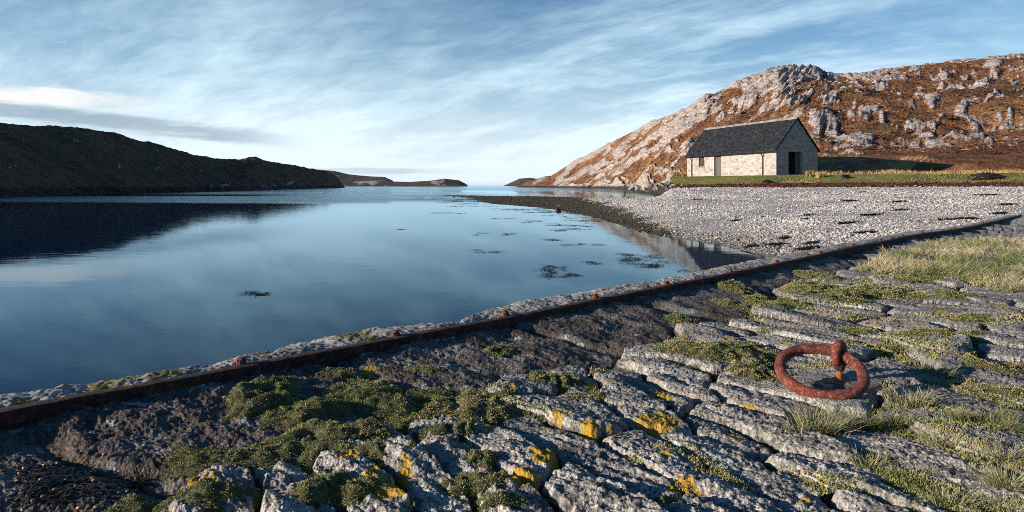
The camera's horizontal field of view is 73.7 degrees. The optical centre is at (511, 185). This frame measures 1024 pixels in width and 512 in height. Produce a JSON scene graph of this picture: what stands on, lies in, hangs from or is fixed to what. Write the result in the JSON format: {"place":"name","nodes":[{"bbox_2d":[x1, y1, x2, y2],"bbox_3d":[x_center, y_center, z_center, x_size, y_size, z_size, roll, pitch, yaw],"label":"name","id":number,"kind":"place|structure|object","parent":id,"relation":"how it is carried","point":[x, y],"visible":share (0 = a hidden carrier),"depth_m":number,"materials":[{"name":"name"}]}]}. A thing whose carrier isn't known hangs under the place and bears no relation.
{"place":"outdoors","nodes":[
{"label":"outdoors","id":0,"kind":"place"},
{"bbox_2d":[0,123,344,197],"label":"shore hill","id":1,"kind":"structure","parent":0,"point":[51,160],"depth_m":168.35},
{"bbox_2d":[316,169,392,181],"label":"distant headland","id":2,"kind":"structure","parent":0,"point":[347,177],"depth_m":2789.71,"materials":[{"name":"stone"}]},
{"bbox_2d":[0,186,774,393],"bbox_3d":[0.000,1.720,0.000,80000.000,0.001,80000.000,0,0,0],"label":"water","id":3,"kind":"structure","parent":0,"point":[94,288],"depth_m":14.69,"materials":[{"name":"blue liquid"}]},
{"bbox_2d":[238,290,269,295],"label":"floating seaweed","id":4,"kind":"object","parent":3,"relation":"on","point":[259,293],"visible":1,"depth_m":10.81,"materials":[{"name":"black plant"}]},
{"bbox_2d":[466,249,502,252],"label":"floating seaweed","id":5,"kind":"object","parent":3,"relation":"on","point":[485,252],"visible":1,"depth_m":17.72,"materials":[{"name":"plant"}]},
{"bbox_2d":[410,197,608,230],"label":"shallows weed","id":6,"kind":"object","parent":3,"relation":"on","point":[456,200],"visible":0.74,"depth_m":45.93,"materials":[{"name":"black plant"}]},
{"bbox_2d":[531,265,567,278],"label":"floating seaweed","id":7,"kind":"object","parent":3,"relation":"on","point":[550,272],"visible":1,"depth_m":13.71,"materials":[{"name":"black plant"}]},
{"bbox_2d":[559,272,582,276],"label":"floating seaweed","id":8,"kind":"object","parent":3,"relation":"on","point":[570,275],"visible":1,"depth_m":13.00,"materials":[{"name":"black plant"}]},
{"bbox_2d":[615,254,671,263],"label":"floating seaweed","id":9,"kind":"object","parent":3,"relation":"on","point":[627,259],"visible":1,"depth_m":15.80,"materials":[{"name":"black plant"}]},
{"bbox_2d":[620,262,690,271],"bbox_3d":[2.947,1.710,14.398,1.027,0.012,1.832,0,0,-12],"label":"floating seaweed","id":10,"kind":"object","parent":3,"relation":"on","point":[652,265],"visible":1,"depth_m":14.60,"materials":[{"name":"brown plant"}]},
{"bbox_2d":[341,179,467,185],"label":"headland","id":11,"kind":"structure","parent":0,"point":[445,182],"depth_m":1482.56,"materials":[{"name":"stone"}]},
{"bbox_2d":[0,215,1023,511],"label":"stone quay","id":12,"kind":"structure","parent":0,"point":[566,455],"depth_m":3.22,"materials":[{"name":"stone"}]},
{"bbox_2d":[0,452,160,511],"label":"kelp heap","id":13,"kind":"object","parent":12,"relation":"on","point":[56,480],"visible":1,"depth_m":2.53,"materials":[{"name":"black plant"}]},
{"bbox_2d":[100,476,264,511],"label":"moss cushion","id":14,"kind":"object","parent":12,"relation":"on","point":[206,494],"visible":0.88,"depth_m":2.42,"materials":[{"name":"green plant"}]},
{"bbox_2d":[157,441,311,480],"bbox_3d":[-1.151,1.122,2.783,0.702,0.104,0.375,0,0,-11],"label":"moss cushion","id":15,"kind":"object","parent":12,"relation":"on","point":[186,461],"visible":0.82,"depth_m":2.74,"materials":[{"name":"green plant"}]},
{"bbox_2d":[252,350,270,353],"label":"moss cushion","id":16,"kind":"object","parent":12,"relation":"on","point":[264,352],"visible":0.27,"depth_m":4.39,"materials":[{"name":"green plant"}]},
{"bbox_2d":[223,375,301,420],"bbox_3d":[-1.271,1.070,3.473,0.394,0.150,0.636,0,0,-15],"label":"moss cushion","id":17,"kind":"object","parent":12,"relation":"on","point":[254,398],"visible":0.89,"depth_m":3.40,"materials":[{"name":"green plant"}]},
{"bbox_2d":[255,396,353,432],"bbox_3d":[-0.989,1.113,3.290,0.520,0.142,0.521,0,0,0],"label":"moss cushion","id":18,"kind":"object","parent":12,"relation":"on","point":[293,412],"visible":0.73,"depth_m":3.25,"materials":[{"name":"green plant"}]},
{"bbox_2d":[263,417,406,473],"bbox_3d":[-0.784,1.107,2.973,0.696,0.162,0.599,0,0,0],"label":"moss cushion","id":19,"kind":"object","parent":12,"relation":"on","point":[307,442],"visible":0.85,"depth_m":2.92,"materials":[{"name":"green plant"}]},
{"bbox_2d":[288,468,385,511],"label":"moss cushion","id":20,"kind":"object","parent":12,"relation":"on","point":[341,490],"visible":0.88,"depth_m":2.40,"materials":[{"name":"green plant"}]},
{"bbox_2d":[314,366,371,380],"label":"moss cushion","id":21,"kind":"object","parent":12,"relation":"on","point":[350,372],"visible":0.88,"depth_m":3.92,"materials":[{"name":"green plant"}]},
{"bbox_2d":[350,437,392,469],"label":"moss cushion","id":22,"kind":"object","parent":12,"relation":"on","point":[373,451],"visible":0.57,"depth_m":2.77,"materials":[{"name":"green plant"}]},
{"bbox_2d":[316,378,461,422],"bbox_3d":[-0.687,1.127,3.613,0.812,0.130,0.679,0,0,22],"label":"moss cushion","id":23,"kind":"object","parent":12,"relation":"on","point":[361,400],"visible":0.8,"depth_m":3.56,"materials":[{"name":"green plant"}]},
{"bbox_2d":[383,395,456,434],"bbox_3d":[-0.470,1.141,3.430,0.421,0.103,0.662,0,0,0],"label":"moss cushion","id":24,"kind":"object","parent":12,"relation":"on","point":[403,417],"visible":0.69,"depth_m":3.38,"materials":[{"name":"green plant"}]},
{"bbox_2d":[402,364,444,372],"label":"moss cushion","id":25,"kind":"object","parent":12,"relation":"on","point":[425,368],"visible":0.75,"depth_m":4.07,"materials":[{"name":"green plant"}]},
{"bbox_2d":[410,420,486,443],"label":"moss cushion","id":26,"kind":"object","parent":12,"relation":"on","point":[461,429],"visible":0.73,"depth_m":3.02,"materials":[{"name":"green plant"}]},
{"bbox_2d":[438,470,506,504],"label":"moss cushion","id":27,"kind":"object","parent":12,"relation":"on","point":[470,486],"visible":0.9,"depth_m":2.50,"materials":[{"name":"green plant"}]},
{"bbox_2d":[463,449,500,472],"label":"moss cushion","id":28,"kind":"object","parent":12,"relation":"on","point":[482,457],"visible":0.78,"depth_m":2.71,"materials":[{"name":"green plant"}]},
{"bbox_2d":[451,381,518,426],"bbox_3d":[-0.128,1.118,3.467,0.417,0.134,0.926,0,0,0],"label":"moss cushion","id":29,"kind":"object","parent":12,"relation":"on","point":[485,406],"visible":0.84,"depth_m":3.38,"materials":[{"name":"green plant"}]},
{"bbox_2d":[482,345,515,357],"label":"moss cushion","id":30,"kind":"object","parent":12,"relation":"on","point":[501,351],"visible":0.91,"depth_m":4.49,"materials":[{"name":"green plant"}]},
{"bbox_2d":[471,489,531,511],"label":"moss cushion","id":31,"kind":"object","parent":12,"relation":"on","point":[511,500],"visible":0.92,"depth_m":2.36,"materials":[{"name":"green plant"}]},
{"bbox_2d":[0,215,1021,430],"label":"iron edging","id":32,"kind":"object","parent":12,"relation":"attached to","point":[16,416],"visible":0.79,"depth_m":4.21,"materials":[{"name":"brown metal"}]},
{"bbox_2d":[527,369,585,394],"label":"moss cushion","id":33,"kind":"object","parent":12,"relation":"on","point":[562,382],"visible":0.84,"depth_m":3.79,"materials":[{"name":"green plant"}]},
{"bbox_2d":[563,390,605,404],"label":"moss cushion","id":34,"kind":"object","parent":12,"relation":"on","point":[599,396],"visible":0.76,"depth_m":3.56,"materials":[{"name":"green plant"}]},
{"bbox_2d":[298,260,1023,511],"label":"joint moss","id":35,"kind":"object","parent":12,"relation":"on","point":[732,479],"visible":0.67,"depth_m":2.99,"materials":[{"name":"green plant"}]},
{"bbox_2d":[647,495,677,503],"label":"moss cushion","id":36,"kind":"object","parent":12,"relation":"on","point":[662,499],"visible":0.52,"depth_m":2.35,"materials":[{"name":"green plant"}]},
{"bbox_2d":[663,313,701,324],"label":"moss cushion","id":37,"kind":"object","parent":12,"relation":"on","point":[675,318],"visible":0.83,"depth_m":5.82,"materials":[{"name":"green plant"}]},
{"bbox_2d":[648,339,789,371],"bbox_3d":[1.333,1.074,4.427,1.098,0.153,0.929,0,0,0],"label":"moss cushion","id":38,"kind":"object","parent":12,"relation":"on","point":[725,350],"visible":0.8,"depth_m":4.33,"materials":[{"name":"green plant"}]},
{"bbox_2d":[709,298,752,312],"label":"moss cushion","id":39,"kind":"object","parent":12,"relation":"on","point":[741,305],"visible":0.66,"depth_m":6.46,"materials":[{"name":"green plant"}]},
{"bbox_2d":[712,279,758,294],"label":"moss cushion","id":40,"kind":"object","parent":12,"relation":"on","point":[736,286],"visible":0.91,"depth_m":7.24,"materials":[{"name":"green plant"}]},
{"bbox_2d":[715,361,793,381],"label":"moss cushion","id":41,"kind":"object","parent":12,"relation":"on","point":[754,371],"visible":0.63,"depth_m":3.93,"materials":[{"name":"green plant"}]},
{"bbox_2d":[743,293,813,309],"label":"moss cushion","id":42,"kind":"object","parent":12,"relation":"on","point":[762,300],"visible":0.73,"depth_m":6.45,"materials":[{"name":"green plant"}]},
{"bbox_2d":[756,399,867,439],"bbox_3d":[1.371,1.056,3.114,0.511,0.141,0.463,0,0,16],"label":"grass tuft","id":43,"kind":"object","parent":12,"relation":"on","point":[827,426],"visible":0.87,"depth_m":3.08,"materials":[{"name":"green plant"}]},
{"bbox_2d":[790,270,842,279],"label":"moss cushion","id":44,"kind":"object","parent":12,"relation":"on","point":[807,274],"visible":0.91,"depth_m":8.24,"materials":[{"name":"green plant"}]},
{"bbox_2d":[774,343,869,399],"bbox_3d":[1.669,1.003,3.684,0.472,0.215,0.446,0,0,0],"label":"mooring ring","id":45,"kind":"object","parent":12,"relation":"on","point":[859,387],"visible":0.9,"depth_m":3.63,"materials":[{"name":"rusted iron"}]},
{"bbox_2d":[774,279,870,307],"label":"moss cushion","id":46,"kind":"object","parent":12,"relation":"on","point":[828,291],"visible":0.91,"depth_m":6.93,"materials":[{"name":"green plant"}]},
{"bbox_2d":[831,340,847,381],"bbox_3d":[1.824,1.046,3.805,0.071,0.370,0.145,0,0,36],"label":"eye bolt","id":47,"kind":"object","parent":12,"relation":"attached to","point":[837,348],"visible":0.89,"depth_m":3.77,"materials":[{"name":"metal"}]},
{"bbox_2d":[828,326,879,335],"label":"moss cushion","id":48,"kind":"object","parent":12,"relation":"on","point":[856,330],"visible":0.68,"depth_m":5.23,"materials":[{"name":"green plant"}]},
{"bbox_2d":[830,406,893,433],"bbox_3d":[1.592,1.079,3.156,0.341,0.092,0.243,0,0,0],"label":"grass tuft","id":49,"kind":"object","parent":12,"relation":"on","point":[862,424],"visible":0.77,"depth_m":3.13,"materials":[{"name":"green plant"}]},
{"bbox_2d":[835,445,893,475],"bbox_3d":[1.412,1.086,2.699,0.268,0.075,0.245,0,0,30],"label":"grass tuft","id":50,"kind":"object","parent":12,"relation":"on","point":[871,466],"visible":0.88,"depth_m":2.71,"materials":[{"name":"green plant"}]},
{"bbox_2d":[836,337,908,357],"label":"moss cushion","id":51,"kind":"object","parent":12,"relation":"on","point":[846,341],"visible":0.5,"depth_m":4.68,"materials":[{"name":"green plant"}]},
{"bbox_2d":[855,261,891,271],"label":"grass tuft","id":52,"kind":"object","parent":12,"relation":"on","point":[863,267],"visible":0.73,"depth_m":8.93,"materials":[{"name":"plant"}]},
{"bbox_2d":[834,283,927,300],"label":"moss cushion","id":53,"kind":"object","parent":12,"relation":"on","point":[881,292],"visible":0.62,"depth_m":6.90,"materials":[{"name":"green plant"}]},
{"bbox_2d":[862,407,933,432],"bbox_3d":[1.754,1.082,3.148,0.352,0.079,0.218,0,0,0],"label":"grass tuft","id":54,"kind":"object","parent":12,"relation":"on","point":[901,421],"visible":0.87,"depth_m":3.13,"materials":[{"name":"green plant"}]},
{"bbox_2d":[872,244,923,254],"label":"grass tuft","id":55,"kind":"object","parent":12,"relation":"on","point":[889,252],"visible":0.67,"depth_m":10.60,"materials":[{"name":"plant"}]},
{"bbox_2d":[856,274,947,284],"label":"moss cushion","id":56,"kind":"object","parent":12,"relation":"on","point":[925,279],"visible":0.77,"depth_m":7.84,"materials":[{"name":"green plant"}]},
{"bbox_2d":[871,381,947,408],"bbox_3d":[1.997,1.057,3.459,0.390,0.110,0.338,0,0,0],"label":"grass tuft","id":57,"kind":"object","parent":12,"relation":"on","point":[922,399],"visible":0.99,"depth_m":3.44,"materials":[{"name":"green plant"}]},
{"bbox_2d":[875,460,948,482],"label":"moss cushion","id":58,"kind":"object","parent":12,"relation":"on","point":[905,474],"visible":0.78,"depth_m":2.60,"materials":[{"name":"green plant"}]},
{"bbox_2d":[892,361,965,379],"bbox_3d":[2.437,1.081,3.970,0.413,0.105,0.312,0,0,0],"label":"grass tuft","id":59,"kind":"object","parent":12,"relation":"on","point":[931,370],"visible":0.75,"depth_m":4.00,"materials":[{"name":"green plant"}]},
{"bbox_2d":[879,327,989,348],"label":"moss cushion","id":60,"kind":"object","parent":12,"relation":"on","point":[942,332],"visible":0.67,"depth_m":4.96,"materials":[{"name":"green plant"}]},
{"bbox_2d":[863,234,1023,292],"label":"grass","id":61,"kind":"structure","parent":12,"relation":"on","point":[1008,279],"depth_m":9.19,"materials":[{"name":"plant"}]},
{"bbox_2d":[921,288,978,300],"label":"moss cushion","id":62,"kind":"object","parent":12,"relation":"on","point":[948,294],"visible":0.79,"depth_m":6.71,"materials":[{"name":"green plant"}]},
{"bbox_2d":[919,488,991,510],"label":"grass tuft","id":63,"kind":"object","parent":12,"relation":"on","point":[949,499],"visible":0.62,"depth_m":2.37,"materials":[{"name":"green plant"}]},
{"bbox_2d":[906,420,1010,449],"bbox_3d":[1.877,1.063,2.895,0.433,0.106,0.355,0,0,0],"label":"grass tuft","id":64,"kind":"object","parent":12,"relation":"on","point":[937,441],"visible":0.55,"depth_m":2.87,"materials":[{"name":"green plant"}]},
{"bbox_2d":[933,312,1001,330],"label":"moss cushion","id":65,"kind":"object","parent":12,"relation":"on","point":[973,317],"visible":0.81,"depth_m":5.58,"materials":[{"name":"green plant"}]},
{"bbox_2d":[933,404,1023,434],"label":"grass tuft","id":66,"kind":"object","parent":12,"relation":"on","point":[970,417],"visible":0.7,"depth_m":3.16,"materials":[{"name":"green plant"}]},
{"bbox_2d":[949,432,1023,471],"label":"grass tuft","id":67,"kind":"object","parent":12,"relation":"on","point":[1009,457],"visible":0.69,"depth_m":2.68,"materials":[{"name":"green plant"}]},
{"bbox_2d":[951,382,1023,410],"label":"moss cushion","id":68,"kind":"object","parent":12,"relation":"on","point":[973,390],"visible":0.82,"depth_m":3.60,"materials":[{"name":"green plant"}]},
{"bbox_2d":[960,355,1023,375],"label":"moss cushion","id":69,"kind":"object","parent":12,"relation":"on","point":[1015,369],"visible":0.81,"depth_m":4.11,"materials":[{"name":"green plant"}]},
{"bbox_2d":[962,460,1023,491],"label":"grass tuft","id":70,"kind":"object","parent":12,"relation":"on","point":[993,480],"visible":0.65,"depth_m":2.48,"materials":[{"name":"plant"}]},
{"bbox_2d":[0,0,1023,185],"label":"sky","id":71,"kind":"structure","parent":0,"point":[470,92],"materials":[{"name":"blue"}]},
{"bbox_2d":[504,178,534,185],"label":"island","id":72,"kind":"structure","parent":0,"point":[518,182],"depth_m":2809.15,"materials":[{"name":"stone"}]},
{"bbox_2d":[442,185,1023,256],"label":"beach","id":73,"kind":"structure","parent":0,"point":[1018,220],"depth_m":27.66,"materials":[{"name":"grey gravel"}]},
{"bbox_2d":[628,186,634,191],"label":"boulder","id":74,"kind":"object","parent":73,"relation":"on","point":[631,188],"visible":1,"depth_m":53.83,"materials":[{"name":"grey stone"}]},
{"bbox_2d":[632,184,640,190],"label":"boulder","id":75,"kind":"object","parent":73,"relation":"on","point":[637,187],"visible":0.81,"depth_m":57.39,"materials":[{"name":"grey stone"}]},
{"bbox_2d":[641,182,653,191],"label":"boulder","id":76,"kind":"object","parent":73,"relation":"on","point":[648,186],"visible":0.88,"depth_m":57.91,"materials":[{"name":"grey stone"}]},
{"bbox_2d":[656,183,667,189],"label":"boulder","id":77,"kind":"object","parent":73,"relation":"on","point":[662,186],"visible":0.89,"depth_m":58.31,"materials":[{"name":"grey stone"}]},
{"bbox_2d":[740,243,763,247],"bbox_3d":[6.508,1.627,18.406,0.764,0.135,0.692,0,0,0],"label":"seaweed strand","id":78,"kind":"object","parent":73,"relation":"on","point":[753,245],"visible":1,"depth_m":18.39},
{"bbox_2d":[762,241,787,245],"bbox_3d":[7.021,1.555,18.425,0.782,0.106,0.622,0,0,37],"label":"seaweed strand","id":79,"kind":"object","parent":73,"relation":"on","point":[776,243],"visible":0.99,"depth_m":18.32},
{"bbox_2d":[774,235,793,239],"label":"seaweed strand","id":80,"kind":"object","parent":73,"relation":"on","point":[783,237],"visible":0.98,"depth_m":19.52},
{"bbox_2d":[792,245,823,250],"bbox_3d":[7.349,1.555,16.987,0.976,0.161,0.646,0,0,0],"label":"seaweed strand","id":81,"kind":"object","parent":73,"relation":"on","point":[805,248],"visible":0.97,"depth_m":16.94},
{"bbox_2d":[802,240,822,244],"bbox_3d":[7.915,1.488,17.945,0.575,0.123,0.648,0,0,22],"label":"seaweed strand","id":82,"kind":"object","parent":73,"relation":"on","point":[810,242],"visible":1,"depth_m":17.91},
{"bbox_2d":[834,220,858,224],"bbox_3d":[10.803,1.183,21.977,0.974,0.150,0.548,0,0,15],"label":"seaweed strand","id":83,"kind":"object","parent":73,"relation":"on","point":[846,222],"visible":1,"depth_m":21.94},
{"bbox_2d":[671,181,1023,187],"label":"weed line","id":84,"kind":"object","parent":73,"relation":"on","point":[908,184],"visible":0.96,"depth_m":44.36,"materials":[{"name":"plant"}]},
{"bbox_2d":[849,229,878,233],"bbox_3d":[10.093,1.312,19.392,0.836,0.118,0.617,0,0,0],"label":"seaweed strand","id":85,"kind":"object","parent":73,"relation":"on","point":[871,231],"visible":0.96,"depth_m":19.41},
{"bbox_2d":[860,212,885,215],"bbox_3d":[12.728,1.008,24.165,1.077,0.118,0.706,0,0,-13],"label":"seaweed strand","id":86,"kind":"object","parent":73,"relation":"on","point":[866,214],"visible":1,"depth_m":24.09},
{"bbox_2d":[934,217,979,220],"bbox_3d":[13.873,1.036,21.315,1.576,0.120,0.756,0,0,0],"label":"seaweed strand","id":87,"kind":"object","parent":73,"relation":"on","point":[966,218],"visible":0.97,"depth_m":21.27},
{"bbox_2d":[987,211,1007,213],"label":"seaweed strand","id":88,"kind":"object","parent":73,"relation":"on","point":[999,212],"visible":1,"depth_m":22.65},
{"bbox_2d":[517,53,1023,193],"bbox_3d":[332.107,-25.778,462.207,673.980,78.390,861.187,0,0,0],"label":"hillside","id":89,"kind":"structure","parent":0,"point":[607,165],"depth_m":146.62,"materials":[{"name":"grey stone"}]},
{"bbox_2d":[619,57,1023,183],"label":"heather","id":90,"kind":"object","parent":89,"relation":"on","point":[950,118],"visible":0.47,"depth_m":133.51,"materials":[{"name":"brown plant"}]},
{"bbox_2d":[670,160,1023,188],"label":"ground","id":91,"kind":"structure","parent":0,"point":[900,165],"depth_m":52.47,"materials":[{"name":"green plant"}]},
{"bbox_2d":[668,171,686,176],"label":"grass by house","id":92,"kind":"structure","parent":91,"relation":"on","point":[678,174],"depth_m":72.47,"materials":[{"name":"yellow plant"}]},
{"bbox_2d":[684,116,819,176],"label":"stone house","id":93,"kind":"structure","parent":91,"relation":"on","point":[784,146],"depth_m":61.59,"materials":[{"name":"stone"}]},
{"bbox_2d":[698,158,704,167],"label":"window","id":94,"kind":"structure","parent":93,"relation":"in","point":[701,159],"depth_m":67.95,"materials":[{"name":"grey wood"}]},
{"bbox_2d":[715,156,720,175],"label":"door","id":95,"kind":"structure","parent":93,"relation":"in","point":[717,158],"depth_m":65.58,"materials":[{"name":"grey wood"}]},
{"bbox_2d":[795,152,799,174],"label":"cart door","id":96,"kind":"structure","parent":93,"relation":"in","point":[797,154],"depth_m":59.18,"materials":[{"name":"grey wood"}]},
{"bbox_2d":[762,179,772,183],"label":"seaweed heap","id":97,"kind":"object","parent":91,"relation":"on","point":[767,181],"visible":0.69,"depth_m":52.78,"materials":[{"name":"plant"}]},
{"bbox_2d":[805,170,814,176],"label":"grass tuft","id":98,"kind":"object","parent":91,"relation":"on","point":[809,174],"visible":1,"depth_m":52.71,"materials":[{"name":"yellow plant"}]},
{"bbox_2d":[814,171,827,177],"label":"grass tuft","id":99,"kind":"object","parent":91,"relation":"on","point":[819,175],"visible":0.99,"depth_m":51.52,"materials":[{"name":"yellow plant"}]},
{"bbox_2d":[841,174,851,178],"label":"seaweed heap","id":100,"kind":"object","parent":91,"relation":"on","point":[846,176],"visible":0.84,"depth_m":49.92,"materials":[{"name":"plant"}]},
{"bbox_2d":[805,155,1023,174],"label":"moor grass","id":101,"kind":"structure","parent":91,"relation":"on","point":[923,172],"depth_m":55.46,"materials":[{"name":"plant"}]},
{"bbox_2d":[967,172,1003,179],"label":"rock","id":102,"kind":"object","parent":91,"relation":"on","point":[986,176],"visible":0.98,"depth_m":45.09,"materials":[{"name":"grey stone"}]},
{"bbox_2d":[901,401,1023,511],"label":"corner grass","id":103,"kind":"structure","parent":0,"point":[998,411],"depth_m":2.47,"materials":[{"name":"green plant"}]}
]}

